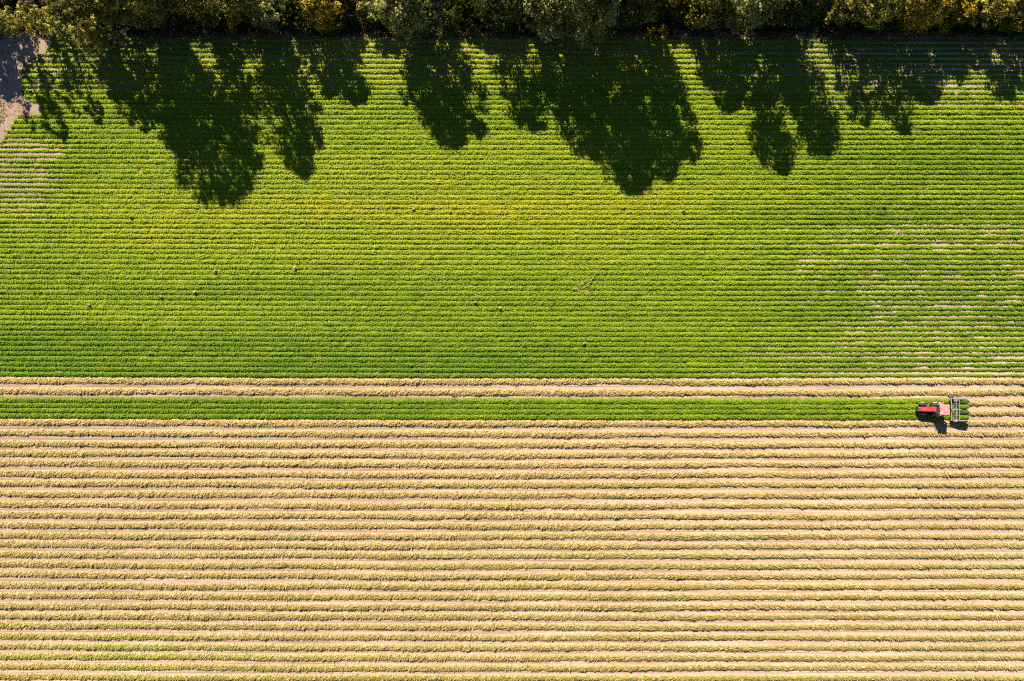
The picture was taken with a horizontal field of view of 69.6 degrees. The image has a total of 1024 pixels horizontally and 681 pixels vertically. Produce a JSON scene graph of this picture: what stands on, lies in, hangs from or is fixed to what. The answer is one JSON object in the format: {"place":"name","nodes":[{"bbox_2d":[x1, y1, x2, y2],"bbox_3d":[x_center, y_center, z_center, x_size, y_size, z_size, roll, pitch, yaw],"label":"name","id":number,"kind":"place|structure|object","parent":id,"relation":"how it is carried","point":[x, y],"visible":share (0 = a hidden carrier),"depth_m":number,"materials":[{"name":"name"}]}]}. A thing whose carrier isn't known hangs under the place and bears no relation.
{"place":"outdoors","nodes":[
{"label":"outdoors","id":0,"kind":"place"},
{"bbox_2d":[0,32,52,142],"bbox_3d":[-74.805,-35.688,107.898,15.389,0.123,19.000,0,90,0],"label":"dirt path","id":1,"kind":"structure","parent":0,"point":[12,58],"depth_m":107.89,"materials":[{"name":"soil"}]},
{"bbox_2d":[0,37,1023,680],"bbox_3d":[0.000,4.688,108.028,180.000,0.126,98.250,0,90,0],"label":"field soil","id":2,"kind":"structure","parent":0,"point":[766,511],"depth_m":108.01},
{"bbox_2d":[0,397,953,404],"bbox_3d":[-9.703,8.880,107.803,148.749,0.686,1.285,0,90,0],"label":"crop row","id":3,"kind":"object","parent":2,"relation":"on","point":[587,401],"visible":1,"depth_m":107.81,"materials":[{"name":"green plant"}]},
{"bbox_2d":[0,412,953,420],"bbox_3d":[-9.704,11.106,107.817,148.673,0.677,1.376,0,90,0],"label":"crop row","id":4,"kind":"object","parent":2,"relation":"on","point":[446,417],"visible":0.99,"depth_m":107.82,"materials":[{"name":"green plant"}]},
{"bbox_2d":[0,402,953,409],"bbox_3d":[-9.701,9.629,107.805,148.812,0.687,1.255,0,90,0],"label":"crop row","id":5,"kind":"object","parent":2,"relation":"on","point":[650,406],"visible":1,"depth_m":107.81,"materials":[{"name":"green plant"}]},
{"bbox_2d":[0,407,953,414],"bbox_3d":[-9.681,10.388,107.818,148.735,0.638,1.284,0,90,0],"label":"crop row","id":6,"kind":"object","parent":2,"relation":"on","point":[464,411],"visible":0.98,"depth_m":107.80,"materials":[{"name":"green plant"}]},
{"bbox_2d":[0,621,1023,631],"bbox_3d":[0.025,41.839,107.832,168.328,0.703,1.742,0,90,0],"label":"windrow","id":7,"kind":"object","parent":2,"relation":"on","point":[436,626],"visible":1,"depth_m":107.84,"materials":[{"name":"plant"}]},
{"bbox_2d":[0,459,1023,468],"bbox_3d":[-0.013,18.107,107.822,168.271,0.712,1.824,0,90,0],"label":"windrow","id":8,"kind":"object","parent":2,"relation":"on","point":[102,463],"visible":1,"depth_m":107.84,"materials":[{"name":"plant"}]},
{"bbox_2d":[0,611,1023,620],"bbox_3d":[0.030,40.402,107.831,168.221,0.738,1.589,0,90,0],"label":"windrow","id":9,"kind":"object","parent":2,"relation":"on","point":[203,616],"visible":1,"depth_m":107.83,"materials":[{"name":"plant"}]},
{"bbox_2d":[0,469,1023,479],"bbox_3d":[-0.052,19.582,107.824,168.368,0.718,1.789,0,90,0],"label":"windrow","id":10,"kind":"object","parent":2,"relation":"on","point":[151,474],"visible":1,"depth_m":107.83,"materials":[{"name":"plant"}]},
{"bbox_2d":[0,521,1023,530],"bbox_3d":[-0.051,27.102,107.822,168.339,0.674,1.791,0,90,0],"label":"windrow","id":11,"kind":"object","parent":2,"relation":"on","point":[522,526],"visible":1,"depth_m":107.83,"materials":[{"name":"plant"}]},
{"bbox_2d":[0,662,1023,672],"bbox_3d":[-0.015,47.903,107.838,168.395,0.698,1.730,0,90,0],"label":"windrow","id":12,"kind":"object","parent":2,"relation":"on","point":[336,667],"visible":1,"depth_m":107.83,"materials":[{"name":"plant"}]},
{"bbox_2d":[0,510,1023,520],"bbox_3d":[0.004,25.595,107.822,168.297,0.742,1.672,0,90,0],"label":"windrow","id":13,"kind":"object","parent":2,"relation":"on","point":[495,515],"visible":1,"depth_m":107.83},
{"bbox_2d":[0,642,1023,651],"bbox_3d":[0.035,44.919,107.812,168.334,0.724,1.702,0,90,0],"label":"windrow","id":14,"kind":"object","parent":2,"relation":"on","point":[241,647],"visible":1,"depth_m":107.83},
{"bbox_2d":[0,479,1023,488],"bbox_3d":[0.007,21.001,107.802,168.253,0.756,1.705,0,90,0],"label":"windrow","id":15,"kind":"object","parent":2,"relation":"on","point":[414,484],"visible":1,"depth_m":107.83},
{"bbox_2d":[0,531,1023,540],"bbox_3d":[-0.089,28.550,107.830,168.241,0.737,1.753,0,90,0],"label":"windrow","id":16,"kind":"object","parent":2,"relation":"on","point":[462,536],"visible":1,"depth_m":107.84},
{"bbox_2d":[0,581,1023,590],"bbox_3d":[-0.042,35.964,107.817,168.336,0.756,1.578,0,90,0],"label":"windrow","id":17,"kind":"object","parent":2,"relation":"on","point":[395,586],"visible":1,"depth_m":107.83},
{"bbox_2d":[0,489,1023,498],"bbox_3d":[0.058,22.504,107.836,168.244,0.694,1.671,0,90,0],"label":"windrow","id":18,"kind":"object","parent":2,"relation":"on","point":[314,494],"visible":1,"depth_m":107.84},
{"bbox_2d":[0,632,1023,641],"bbox_3d":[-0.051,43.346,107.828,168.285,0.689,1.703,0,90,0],"label":"windrow","id":19,"kind":"object","parent":2,"relation":"on","point":[204,636],"visible":1,"depth_m":107.83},
{"bbox_2d":[0,652,1023,662],"bbox_3d":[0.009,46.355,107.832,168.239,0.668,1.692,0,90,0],"label":"windrow","id":20,"kind":"object","parent":2,"relation":"on","point":[409,657],"visible":1,"depth_m":107.83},
{"bbox_2d":[0,602,1023,612],"bbox_3d":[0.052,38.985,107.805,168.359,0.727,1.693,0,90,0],"label":"windrow","id":21,"kind":"object","parent":2,"relation":"on","point":[333,607],"visible":1,"depth_m":107.82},
{"bbox_2d":[0,387,1023,396],"bbox_3d":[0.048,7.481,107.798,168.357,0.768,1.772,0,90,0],"label":"windrow","id":22,"kind":"object","parent":2,"relation":"on","point":[300,391],"visible":1,"depth_m":107.83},
{"bbox_2d":[0,439,1023,448],"bbox_3d":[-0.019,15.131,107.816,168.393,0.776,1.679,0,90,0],"label":"windrow","id":23,"kind":"object","parent":2,"relation":"on","point":[405,444],"visible":1,"depth_m":107.83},
{"bbox_2d":[0,550,1023,559],"bbox_3d":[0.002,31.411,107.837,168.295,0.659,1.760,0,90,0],"label":"windrow","id":24,"kind":"object","parent":2,"relation":"on","point":[383,555],"visible":1,"depth_m":107.84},
{"bbox_2d":[0,540,1023,550],"bbox_3d":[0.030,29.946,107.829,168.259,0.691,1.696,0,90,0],"label":"windrow","id":25,"kind":"object","parent":2,"relation":"on","point":[467,545],"visible":1,"depth_m":107.84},
{"bbox_2d":[0,560,1023,570],"bbox_3d":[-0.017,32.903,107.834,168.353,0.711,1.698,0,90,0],"label":"windrow","id":26,"kind":"object","parent":2,"relation":"on","point":[216,565],"visible":1,"depth_m":107.84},
{"bbox_2d":[0,591,1023,600],"bbox_3d":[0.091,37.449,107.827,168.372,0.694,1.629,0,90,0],"label":"windrow","id":27,"kind":"object","parent":2,"relation":"on","point":[125,595],"visible":1,"depth_m":107.83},
{"bbox_2d":[0,449,1023,459],"bbox_3d":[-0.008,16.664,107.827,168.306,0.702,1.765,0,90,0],"label":"windrow","id":28,"kind":"object","parent":2,"relation":"on","point":[500,455],"visible":1,"depth_m":107.83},
{"bbox_2d":[0,500,1023,510],"bbox_3d":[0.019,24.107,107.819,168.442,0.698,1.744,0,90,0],"label":"windrow","id":29,"kind":"object","parent":2,"relation":"on","point":[371,506],"visible":1,"depth_m":107.83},
{"bbox_2d":[0,428,1023,438],"bbox_3d":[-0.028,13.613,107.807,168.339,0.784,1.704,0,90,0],"label":"windrow","id":30,"kind":"object","parent":2,"relation":"on","point":[606,434],"visible":1,"depth_m":107.83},
{"bbox_2d":[0,376,1023,386],"bbox_3d":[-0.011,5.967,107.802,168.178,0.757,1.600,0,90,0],"label":"windrow","id":31,"kind":"object","parent":2,"relation":"on","point":[50,380],"visible":1,"depth_m":107.83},
{"bbox_2d":[0,570,1023,580],"bbox_3d":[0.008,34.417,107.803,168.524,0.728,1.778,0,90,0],"label":"windrow","id":32,"kind":"object","parent":2,"relation":"on","point":[428,576],"visible":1,"depth_m":107.83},
{"bbox_2d":[0,672,1023,680],"bbox_3d":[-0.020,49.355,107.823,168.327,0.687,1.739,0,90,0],"label":"windrow","id":33,"kind":"object","parent":2,"relation":"on","point":[26,676],"visible":1,"depth_m":107.83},
{"bbox_2d":[0,418,1023,427],"bbox_3d":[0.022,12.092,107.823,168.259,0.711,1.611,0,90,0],"label":"windrow","id":34,"kind":"object","parent":2,"relation":"on","point":[268,423],"visible":1,"depth_m":107.82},
{"bbox_2d":[0,243,1023,249],"bbox_3d":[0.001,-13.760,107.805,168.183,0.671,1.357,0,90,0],"label":"crop row","id":35,"kind":"object","parent":2,"relation":"on","point":[449,246],"visible":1,"depth_m":107.82,"materials":[{"name":"green plant"}]},
{"bbox_2d":[0,355,1023,362],"bbox_3d":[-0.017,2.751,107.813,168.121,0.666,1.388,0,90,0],"label":"crop row","id":36,"kind":"object","parent":2,"relation":"on","point":[342,359],"visible":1,"depth_m":107.82,"materials":[{"name":"green plant"}]},
{"bbox_2d":[0,248,1023,255],"bbox_3d":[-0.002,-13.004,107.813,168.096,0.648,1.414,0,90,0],"label":"crop row","id":37,"kind":"object","parent":2,"relation":"on","point":[234,251],"visible":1,"depth_m":107.82,"materials":[{"name":"green plant"}]},
{"bbox_2d":[0,361,1023,368],"bbox_3d":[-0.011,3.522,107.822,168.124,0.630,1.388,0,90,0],"label":"crop row","id":38,"kind":"object","parent":2,"relation":"on","point":[522,365],"visible":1,"depth_m":107.82,"materials":[{"name":"green plant"}]},
{"bbox_2d":[0,325,1023,332],"bbox_3d":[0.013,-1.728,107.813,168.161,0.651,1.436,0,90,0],"label":"crop row","id":39,"kind":"object","parent":2,"relation":"on","point":[416,329],"visible":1,"depth_m":107.82,"materials":[{"name":"green plant"}]},
{"bbox_2d":[0,228,1023,234],"bbox_3d":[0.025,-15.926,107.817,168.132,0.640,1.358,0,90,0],"label":"crop row","id":40,"kind":"object","parent":2,"relation":"on","point":[282,231],"visible":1,"depth_m":107.81,"materials":[{"name":"green plant"}]},
{"bbox_2d":[0,218,1023,224],"bbox_3d":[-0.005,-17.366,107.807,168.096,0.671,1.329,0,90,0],"label":"crop row","id":41,"kind":"object","parent":2,"relation":"on","point":[477,222],"visible":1,"depth_m":107.81,"materials":[{"name":"green plant"}]},
{"bbox_2d":[0,213,1023,219],"bbox_3d":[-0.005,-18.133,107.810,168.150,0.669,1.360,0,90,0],"label":"crop row","id":42,"kind":"object","parent":2,"relation":"on","point":[169,216],"visible":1,"depth_m":107.81,"materials":[{"name":"green plant"}]},
{"bbox_2d":[0,158,1023,165],"bbox_3d":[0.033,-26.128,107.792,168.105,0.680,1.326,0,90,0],"label":"crop row","id":43,"kind":"object","parent":2,"relation":"on","point":[516,162],"visible":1,"depth_m":107.81,"materials":[{"name":"green plant"}]},
{"bbox_2d":[0,163,1023,170],"bbox_3d":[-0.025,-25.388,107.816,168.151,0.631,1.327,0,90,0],"label":"crop row","id":44,"kind":"object","parent":2,"relation":"on","point":[549,167],"visible":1,"depth_m":107.81,"materials":[{"name":"green plant"}]},
{"bbox_2d":[0,263,1023,270],"bbox_3d":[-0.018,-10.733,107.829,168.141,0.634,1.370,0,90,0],"label":"crop row","id":45,"kind":"object","parent":2,"relation":"on","point":[418,267],"visible":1,"depth_m":107.81,"materials":[{"name":"green plant"}]},
{"bbox_2d":[0,233,1023,239],"bbox_3d":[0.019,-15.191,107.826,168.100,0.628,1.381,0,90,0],"label":"crop row","id":46,"kind":"object","parent":2,"relation":"on","point":[434,237],"visible":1,"depth_m":107.82,"materials":[{"name":"green plant"}]},
{"bbox_2d":[0,253,1023,259],"bbox_3d":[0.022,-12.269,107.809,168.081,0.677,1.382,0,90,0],"label":"crop row","id":47,"kind":"object","parent":2,"relation":"on","point":[439,257],"visible":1,"depth_m":107.82,"materials":[{"name":"green plant"}]},
{"bbox_2d":[0,330,1023,337],"bbox_3d":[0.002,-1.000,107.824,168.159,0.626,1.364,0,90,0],"label":"crop row","id":48,"kind":"object","parent":2,"relation":"on","point":[423,333],"visible":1,"depth_m":107.82,"materials":[{"name":"green plant"}]},
{"bbox_2d":[0,284,1023,290],"bbox_3d":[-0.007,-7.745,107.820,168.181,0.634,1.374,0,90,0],"label":"crop row","id":49,"kind":"object","parent":2,"relation":"on","point":[415,287],"visible":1,"depth_m":107.82,"materials":[{"name":"green plant"}]},
{"bbox_2d":[0,345,1023,352],"bbox_3d":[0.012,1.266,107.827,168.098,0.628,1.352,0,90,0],"label":"crop row","id":50,"kind":"object","parent":2,"relation":"on","point":[657,349],"visible":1,"depth_m":107.82,"materials":[{"name":"green plant"}]},
{"bbox_2d":[0,289,1023,295],"bbox_3d":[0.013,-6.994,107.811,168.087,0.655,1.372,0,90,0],"label":"crop row","id":51,"kind":"object","parent":2,"relation":"on","point":[421,293],"visible":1,"depth_m":107.81,"materials":[{"name":"green plant"}]},
{"bbox_2d":[0,183,1023,190],"bbox_3d":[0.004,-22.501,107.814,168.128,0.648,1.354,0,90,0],"label":"crop row","id":52,"kind":"object","parent":2,"relation":"on","point":[534,187],"visible":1,"depth_m":107.82,"materials":[{"name":"green plant"}]},
{"bbox_2d":[0,258,1023,265],"bbox_3d":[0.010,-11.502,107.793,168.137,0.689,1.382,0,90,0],"label":"crop row","id":53,"kind":"object","parent":2,"relation":"on","point":[443,262],"visible":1,"depth_m":107.81,"materials":[{"name":"green plant"}]},
{"bbox_2d":[0,198,1023,204],"bbox_3d":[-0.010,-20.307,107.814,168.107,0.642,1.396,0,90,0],"label":"crop row","id":54,"kind":"object","parent":2,"relation":"on","point":[256,201],"visible":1,"depth_m":107.81,"materials":[{"name":"green plant"}]},
{"bbox_2d":[0,188,1023,195],"bbox_3d":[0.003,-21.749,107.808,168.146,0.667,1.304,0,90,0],"label":"crop row","id":55,"kind":"object","parent":2,"relation":"on","point":[529,192],"visible":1,"depth_m":107.82,"materials":[{"name":"green plant"}]},
{"bbox_2d":[0,173,1023,180],"bbox_3d":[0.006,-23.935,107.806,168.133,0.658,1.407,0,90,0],"label":"crop row","id":56,"kind":"object","parent":2,"relation":"on","point":[534,177],"visible":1,"depth_m":107.81,"materials":[{"name":"green plant"}]},
{"bbox_2d":[0,208,1023,214],"bbox_3d":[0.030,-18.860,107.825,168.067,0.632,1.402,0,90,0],"label":"crop row","id":57,"kind":"object","parent":2,"relation":"on","point":[527,212],"visible":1,"depth_m":107.81,"materials":[{"name":"green plant"}]},
{"bbox_2d":[0,269,1023,275],"bbox_3d":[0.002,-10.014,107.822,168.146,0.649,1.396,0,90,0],"label":"crop row","id":58,"kind":"object","parent":2,"relation":"on","point":[682,272],"visible":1,"depth_m":107.82,"materials":[{"name":"green plant"}]},
{"bbox_2d":[0,304,1023,311],"bbox_3d":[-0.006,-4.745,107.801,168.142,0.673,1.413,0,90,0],"label":"crop row","id":59,"kind":"object","parent":2,"relation":"on","point":[441,308],"visible":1,"depth_m":107.81,"materials":[{"name":"green plant"}]},
{"bbox_2d":[0,309,1023,316],"bbox_3d":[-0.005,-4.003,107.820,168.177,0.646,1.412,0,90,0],"label":"crop row","id":60,"kind":"object","parent":2,"relation":"on","point":[419,313],"visible":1,"depth_m":107.82,"materials":[{"name":"green plant"}]},
{"bbox_2d":[0,143,1023,150],"bbox_3d":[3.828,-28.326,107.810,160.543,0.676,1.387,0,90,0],"label":"crop row","id":61,"kind":"object","parent":2,"relation":"on","point":[542,147],"visible":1,"depth_m":107.81,"materials":[{"name":"green plant"}]},
{"bbox_2d":[0,168,1023,174],"bbox_3d":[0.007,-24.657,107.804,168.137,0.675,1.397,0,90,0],"label":"crop row","id":62,"kind":"object","parent":2,"relation":"on","point":[544,172],"visible":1,"depth_m":107.81,"materials":[{"name":"green plant"}]},
{"bbox_2d":[0,193,1023,199],"bbox_3d":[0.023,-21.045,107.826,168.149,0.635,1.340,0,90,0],"label":"crop row","id":63,"kind":"object","parent":2,"relation":"on","point":[557,197],"visible":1,"depth_m":107.81,"materials":[{"name":"green plant"}]},
{"bbox_2d":[0,153,1023,160],"bbox_3d":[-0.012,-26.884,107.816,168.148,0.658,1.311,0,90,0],"label":"crop row","id":64,"kind":"object","parent":2,"relation":"on","point":[557,157],"visible":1,"depth_m":107.81,"materials":[{"name":"green plant"}]},
{"bbox_2d":[0,148,1023,155],"bbox_3d":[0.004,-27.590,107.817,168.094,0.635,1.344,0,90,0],"label":"crop row","id":65,"kind":"object","parent":2,"relation":"on","point":[536,152],"visible":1,"depth_m":107.81,"materials":[{"name":"green plant"}]},
{"bbox_2d":[0,315,1023,321],"bbox_3d":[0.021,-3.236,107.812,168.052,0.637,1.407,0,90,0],"label":"crop row","id":66,"kind":"object","parent":2,"relation":"on","point":[433,318],"visible":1,"depth_m":107.81,"materials":[{"name":"green plant"}]},
{"bbox_2d":[0,294,1023,301],"bbox_3d":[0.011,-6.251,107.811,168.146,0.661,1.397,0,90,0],"label":"crop row","id":67,"kind":"object","parent":2,"relation":"on","point":[261,297],"visible":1,"depth_m":107.81,"materials":[{"name":"green plant"}]},
{"bbox_2d":[0,274,1023,280],"bbox_3d":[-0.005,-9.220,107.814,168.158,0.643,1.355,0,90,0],"label":"crop row","id":68,"kind":"object","parent":2,"relation":"on","point":[395,277],"visible":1,"depth_m":107.83,"materials":[{"name":"green plant"}]},
{"bbox_2d":[0,320,1023,326],"bbox_3d":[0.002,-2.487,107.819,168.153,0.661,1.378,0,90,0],"label":"crop row","id":69,"kind":"object","parent":2,"relation":"on","point":[416,323],"visible":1,"depth_m":107.81,"materials":[{"name":"green plant"}]},
{"bbox_2d":[0,203,1023,209],"bbox_3d":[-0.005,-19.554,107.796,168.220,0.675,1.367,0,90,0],"label":"crop row","id":70,"kind":"object","parent":2,"relation":"on","point":[522,207],"visible":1,"depth_m":107.81,"materials":[{"name":"green plant"}]},
{"bbox_2d":[0,178,1023,185],"bbox_3d":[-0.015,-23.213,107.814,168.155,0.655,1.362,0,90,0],"label":"crop row","id":71,"kind":"object","parent":2,"relation":"on","point":[540,182],"visible":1,"depth_m":107.81,"materials":[{"name":"green plant"}]},
{"bbox_2d":[0,299,1023,306],"bbox_3d":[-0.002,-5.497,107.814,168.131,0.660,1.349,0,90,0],"label":"crop row","id":72,"kind":"object","parent":2,"relation":"on","point":[437,303],"visible":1,"depth_m":107.82,"materials":[{"name":"green plant"}]},
{"bbox_2d":[0,335,1023,342],"bbox_3d":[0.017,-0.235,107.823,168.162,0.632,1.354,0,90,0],"label":"crop row","id":73,"kind":"object","parent":2,"relation":"on","point":[421,339],"visible":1,"depth_m":107.82,"materials":[{"name":"green plant"}]},
{"bbox_2d":[0,279,1023,286],"bbox_3d":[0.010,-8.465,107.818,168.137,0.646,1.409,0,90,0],"label":"crop row","id":74,"kind":"object","parent":2,"relation":"on","point":[419,282],"visible":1,"depth_m":107.81,"materials":[{"name":"green plant"}]},
{"bbox_2d":[0,340,1023,347],"bbox_3d":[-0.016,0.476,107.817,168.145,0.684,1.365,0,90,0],"label":"crop row","id":75,"kind":"object","parent":2,"relation":"on","point":[427,344],"visible":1,"depth_m":107.82,"materials":[{"name":"green plant"}]},
{"bbox_2d":[0,371,1023,378],"bbox_3d":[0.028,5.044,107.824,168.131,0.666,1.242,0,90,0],"label":"crop row","id":76,"kind":"object","parent":2,"relation":"on","point":[401,375],"visible":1,"depth_m":107.83,"materials":[{"name":"green plant"}]},
{"bbox_2d":[0,351,1023,357],"bbox_3d":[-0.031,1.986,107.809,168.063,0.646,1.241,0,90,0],"label":"crop row","id":77,"kind":"object","parent":2,"relation":"on","point":[384,354],"visible":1,"depth_m":107.83,"materials":[{"name":"green plant"}]},
{"bbox_2d":[0,366,1023,372],"bbox_3d":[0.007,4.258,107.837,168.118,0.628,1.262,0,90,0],"label":"crop row","id":78,"kind":"object","parent":2,"relation":"on","point":[405,369],"visible":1,"depth_m":107.83,"materials":[{"name":"green plant"}]},
{"bbox_2d":[0,238,1023,244],"bbox_3d":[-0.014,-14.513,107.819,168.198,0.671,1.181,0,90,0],"label":"crop row","id":79,"kind":"object","parent":2,"relation":"on","point":[338,241],"visible":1,"depth_m":107.83,"materials":[{"name":"green plant"}]},
{"bbox_2d":[0,223,1023,229],"bbox_3d":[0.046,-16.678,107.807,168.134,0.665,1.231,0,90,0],"label":"crop row","id":80,"kind":"object","parent":2,"relation":"on","point":[393,227],"visible":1,"depth_m":107.82,"materials":[{"name":"green plant"}]},
{"bbox_2d":[1,138,1023,145],"bbox_3d":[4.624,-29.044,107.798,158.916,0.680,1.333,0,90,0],"label":"crop row","id":81,"kind":"object","parent":2,"relation":"on","point":[530,142],"visible":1,"depth_m":107.80,"materials":[{"name":"green plant"}]},
{"bbox_2d":[4,133,1023,140],"bbox_3d":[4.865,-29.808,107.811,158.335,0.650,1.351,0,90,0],"label":"crop row","id":82,"kind":"object","parent":2,"relation":"on","point":[161,136],"visible":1,"depth_m":107.81,"materials":[{"name":"green plant"}]},
{"bbox_2d":[7,128,1023,135],"bbox_3d":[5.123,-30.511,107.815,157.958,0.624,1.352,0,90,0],"label":"crop row","id":83,"kind":"object","parent":2,"relation":"on","point":[516,132],"visible":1,"depth_m":107.82,"materials":[{"name":"green plant"}]},
{"bbox_2d":[10,123,1023,130],"bbox_3d":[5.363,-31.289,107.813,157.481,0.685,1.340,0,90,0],"label":"crop row","id":84,"kind":"object","parent":2,"relation":"on","point":[511,127],"visible":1,"depth_m":107.81,"materials":[{"name":"green plant"}]},
{"bbox_2d":[13,118,1023,125],"bbox_3d":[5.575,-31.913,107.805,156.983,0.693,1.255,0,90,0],"label":"crop row","id":85,"kind":"object","parent":2,"relation":"on","point":[507,122],"visible":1,"depth_m":107.81,"materials":[{"name":"green plant"}]},
{"bbox_2d":[18,113,1023,119],"bbox_3d":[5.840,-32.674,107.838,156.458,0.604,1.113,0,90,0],"label":"crop row","id":86,"kind":"object","parent":2,"relation":"on","point":[488,117],"visible":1,"depth_m":107.83,"materials":[{"name":"green plant"}]},
{"bbox_2d":[21,89,1023,95],"bbox_3d":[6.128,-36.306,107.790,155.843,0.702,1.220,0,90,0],"label":"crop row","id":87,"kind":"object","parent":2,"relation":"on","point":[504,92],"visible":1,"depth_m":107.82,"materials":[{"name":"green plant"}]},
{"bbox_2d":[21,78,1023,85],"bbox_3d":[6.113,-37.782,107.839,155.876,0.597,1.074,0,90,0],"label":"crop row","id":88,"kind":"object","parent":2,"relation":"on","point":[432,82],"visible":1,"depth_m":107.84,"materials":[{"name":"green plant"}]},
{"bbox_2d":[21,73,1023,79],"bbox_3d":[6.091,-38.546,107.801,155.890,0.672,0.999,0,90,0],"label":"crop row","id":89,"kind":"object","parent":2,"relation":"on","point":[444,77],"visible":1,"depth_m":107.84,"materials":[{"name":"green plant"}]},
{"bbox_2d":[21,84,1023,90],"bbox_3d":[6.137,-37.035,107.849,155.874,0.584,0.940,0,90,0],"label":"crop row","id":90,"kind":"object","parent":2,"relation":"on","point":[467,87],"visible":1,"depth_m":107.86,"materials":[{"name":"green plant"}]},
{"bbox_2d":[22,68,1023,74],"bbox_3d":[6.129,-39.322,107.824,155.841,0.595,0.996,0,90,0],"label":"crop row","id":91,"kind":"object","parent":2,"relation":"on","point":[404,71],"visible":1,"depth_m":107.85,"materials":[{"name":"green plant"}]},
{"bbox_2d":[22,63,1023,69],"bbox_3d":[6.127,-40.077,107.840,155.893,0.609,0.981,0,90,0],"label":"crop row","id":92,"kind":"object","parent":2,"relation":"on","point":[445,66],"visible":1,"depth_m":107.85,"materials":[{"name":"green plant"}]},
{"bbox_2d":[23,94,1023,100],"bbox_3d":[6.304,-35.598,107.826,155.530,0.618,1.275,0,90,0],"label":"crop row","id":93,"kind":"object","parent":2,"relation":"on","point":[474,97],"visible":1,"depth_m":107.82,"materials":[{"name":"green plant"}]},
{"bbox_2d":[26,58,1023,64],"bbox_3d":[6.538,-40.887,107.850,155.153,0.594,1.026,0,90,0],"label":"crop row","id":94,"kind":"object","parent":2,"relation":"on","point":[498,61],"visible":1,"depth_m":107.86,"materials":[{"name":"green plant"}]},
{"bbox_2d":[30,99,1023,104],"bbox_3d":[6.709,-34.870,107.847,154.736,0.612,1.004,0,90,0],"label":"crop row","id":95,"kind":"object","parent":2,"relation":"on","point":[491,102],"visible":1,"depth_m":107.84,"materials":[{"name":"green plant"}]},
{"bbox_2d":[36,52,1023,58],"bbox_3d":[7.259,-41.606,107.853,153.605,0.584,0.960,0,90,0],"label":"crop row","id":96,"kind":"object","parent":2,"relation":"on","point":[428,56],"visible":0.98,"depth_m":107.86,"materials":[{"name":"green plant"}]},
{"bbox_2d":[40,103,1023,110],"bbox_3d":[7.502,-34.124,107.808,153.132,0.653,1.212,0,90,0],"label":"crop row","id":97,"kind":"object","parent":2,"relation":"on","point":[127,106],"visible":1,"depth_m":107.81,"materials":[{"name":"green plant"}]},
{"bbox_2d":[41,108,1023,115],"bbox_3d":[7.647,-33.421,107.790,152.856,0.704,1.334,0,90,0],"label":"crop row","id":98,"kind":"object","parent":2,"relation":"on","point":[524,112],"visible":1,"depth_m":107.81,"materials":[{"name":"green plant"}]},
{"bbox_2d":[46,47,1023,53],"bbox_3d":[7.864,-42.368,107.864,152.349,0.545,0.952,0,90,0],"label":"crop row","id":99,"kind":"object","parent":2,"relation":"on","point":[403,50],"visible":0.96,"depth_m":107.86,"materials":[{"name":"green plant"}]},
{"bbox_2d":[50,42,1023,48],"bbox_3d":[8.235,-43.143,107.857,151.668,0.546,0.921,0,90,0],"label":"crop row","id":100,"kind":"object","parent":2,"relation":"on","point":[446,45],"visible":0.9,"depth_m":107.86,"materials":[{"name":"green plant"}]},
{"bbox_2d":[52,37,1023,42],"bbox_3d":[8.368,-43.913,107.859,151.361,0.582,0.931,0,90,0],"label":"crop row","id":101,"kind":"object","parent":2,"relation":"on","point":[447,40],"visible":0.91,"depth_m":107.86,"materials":[{"name":"green plant"}]},
{"bbox_2d":[0,0,1023,36],"bbox_3d":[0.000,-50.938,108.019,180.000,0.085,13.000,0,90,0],"label":"woodland floor","id":102,"kind":"structure","parent":0,"point":[370,27],"depth_m":108.02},
{"bbox_2d":[64,0,170,29],"bbox_3d":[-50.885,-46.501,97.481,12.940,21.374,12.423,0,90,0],"label":"tree","id":103,"kind":"object","parent":102,"relation":"on","point":[150,13],"visible":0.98,"depth_m":96.24,"materials":[{"name":"green plant"}]},
{"bbox_2d":[365,0,439,42],"bbox_3d":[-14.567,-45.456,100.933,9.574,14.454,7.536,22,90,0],"label":"tree","id":104,"kind":"object","parent":102,"relation":"on","point":[402,16],"visible":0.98,"depth_m":99.01,"materials":[{"name":"green plant"}]},
{"bbox_2d":[468,0,524,34],"bbox_3d":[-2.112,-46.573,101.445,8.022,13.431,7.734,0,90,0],"label":"tree","id":105,"kind":"object","parent":102,"relation":"on","point":[506,11],"visible":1,"depth_m":100.19,"materials":[{"name":"green plant"}]},
{"bbox_2d":[0,28,1023,42],"bbox_3d":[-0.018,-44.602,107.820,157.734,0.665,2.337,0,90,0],"label":"dry grass","id":106,"kind":"structure","parent":102,"relation":"on","point":[727,35],"depth_m":107.77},
{"bbox_2d":[543,0,626,49],"bbox_3d":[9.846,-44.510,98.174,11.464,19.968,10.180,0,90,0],"label":"tree","id":107,"kind":"object","parent":102,"relation":"on","point":[583,28],"visible":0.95,"depth_m":97.25,"materials":[{"name":"green plant"}]},
{"bbox_2d":[685,0,740,31],"bbox_3d":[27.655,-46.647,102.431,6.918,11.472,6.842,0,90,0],"label":"tree","id":108,"kind":"object","parent":102,"relation":"on","point":[707,11],"visible":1,"depth_m":101.82,"materials":[{"name":"green plant"}]},
{"bbox_2d":[722,0,786,35],"bbox_3d":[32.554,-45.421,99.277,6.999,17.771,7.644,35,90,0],"label":"tree","id":109,"kind":"object","parent":102,"relation":"on","point":[751,13],"visible":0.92,"depth_m":99.07,"materials":[{"name":"green plant"}]},
{"bbox_2d":[888,0,957,34],"bbox_3d":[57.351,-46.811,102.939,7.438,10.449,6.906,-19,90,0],"label":"tree","id":110,"kind":"object","parent":102,"relation":"on","point":[922,11],"visible":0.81,"depth_m":101.70,"materials":[{"name":"green plant"}]},
{"bbox_2d":[0,384,1023,680],"bbox_3d":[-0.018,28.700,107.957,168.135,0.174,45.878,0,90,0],"label":"plant litter","id":111,"kind":"object","parent":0,"point":[508,560],"visible":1,"depth_m":107.96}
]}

